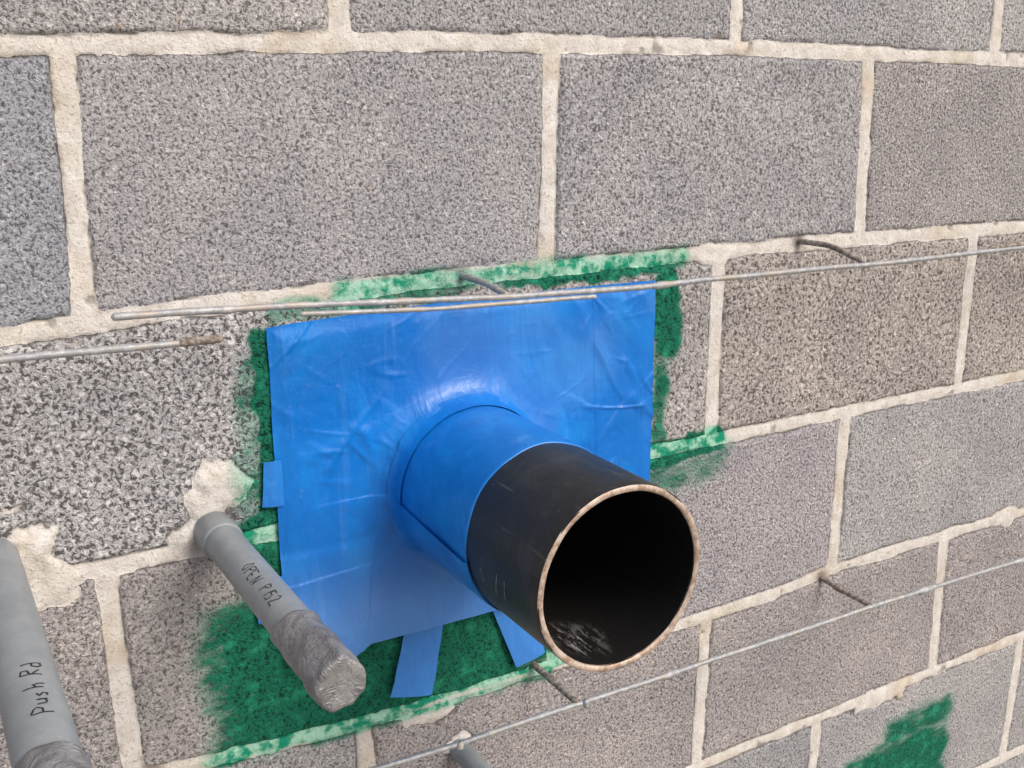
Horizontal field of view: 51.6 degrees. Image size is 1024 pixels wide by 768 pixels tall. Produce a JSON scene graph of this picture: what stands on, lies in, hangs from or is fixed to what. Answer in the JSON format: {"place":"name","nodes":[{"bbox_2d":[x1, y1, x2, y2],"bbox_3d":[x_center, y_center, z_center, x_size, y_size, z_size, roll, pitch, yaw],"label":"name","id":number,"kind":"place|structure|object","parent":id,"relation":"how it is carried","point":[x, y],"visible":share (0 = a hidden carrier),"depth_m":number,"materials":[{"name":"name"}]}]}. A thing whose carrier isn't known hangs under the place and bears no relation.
{"place":"outdoors","nodes":[
{"label":"outdoors","id":0,"kind":"place"},
{"bbox_3d":[0.414,0.024,1.371,5.000,2.457,0.178,-9,18,-29],"label":"block core","id":1,"kind":"object","parent":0,"visible":0},
{"bbox_2d":[193,511,365,712],"bbox_3d":[-0.187,0.145,0.780,0.037,0.039,0.330,-9,18,-29],"label":"grey conduit","id":2,"kind":"object","parent":1,"relation":"attached to","point":[323,663],"visible":0.99,"depth_m":0.70,"materials":[{"name":"plastic"}]},
{"bbox_2d":[0,238,1023,363],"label":"joint reinforcement wire","id":3,"kind":"object","parent":1,"relation":"attached to","point":[502,294],"visible":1,"depth_m":0.85,"materials":[{"name":"silver metal"}]},
{"bbox_2d":[369,556,1023,767],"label":"joint reinforcement wire","id":4,"kind":"object","parent":1,"relation":"attached to","point":[563,689],"visible":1,"depth_m":1.08,"materials":[{"name":"silver metal"}]},
{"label":"ground","id":5,"kind":"structure","parent":0,"visible":0},
{"bbox_2d":[0,0,1023,767],"bbox_3d":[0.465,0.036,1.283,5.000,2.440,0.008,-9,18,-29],"label":"concrete block wall","id":6,"kind":"structure","parent":5,"relation":"on","point":[858,432],"depth_m":1.00,"materials":[{"name":"grey concrete"}]},
{"bbox_2d":[0,538,92,767],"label":"grey conduit","id":7,"kind":"object","parent":6,"relation":"attached to","point":[39,728],"visible":0.98,"depth_m":0.60,"materials":[{"name":"plastic"}]},
{"bbox_2d":[258,280,655,697],"bbox_3d":[-0.001,0.124,0.933,0.424,0.380,0.154,-9,18,-29],"label":"blue flashing membrane","id":8,"kind":"object","parent":6,"relation":"attached to","point":[400,440],"visible":0.66,"depth_m":0.93,"materials":[{"name":"blue plastic"}]},
{"bbox_2d":[466,443,699,671],"bbox_3d":[-0.009,0.102,0.919,0.146,0.145,0.358,-9,18,-29],"label":"steel pipe sleeve","id":9,"kind":"object","parent":8,"relation":"attached to","point":[580,558],"visible":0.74,"depth_m":0.81,"materials":[{"name":"paint"}]},
{"bbox_2d":[450,739,491,767],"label":"grey conduit","id":10,"kind":"object","parent":6,"relation":"attached to","point":[468,756],"visible":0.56,"depth_m":1.03,"materials":[{"name":"plastic"}]}
]}

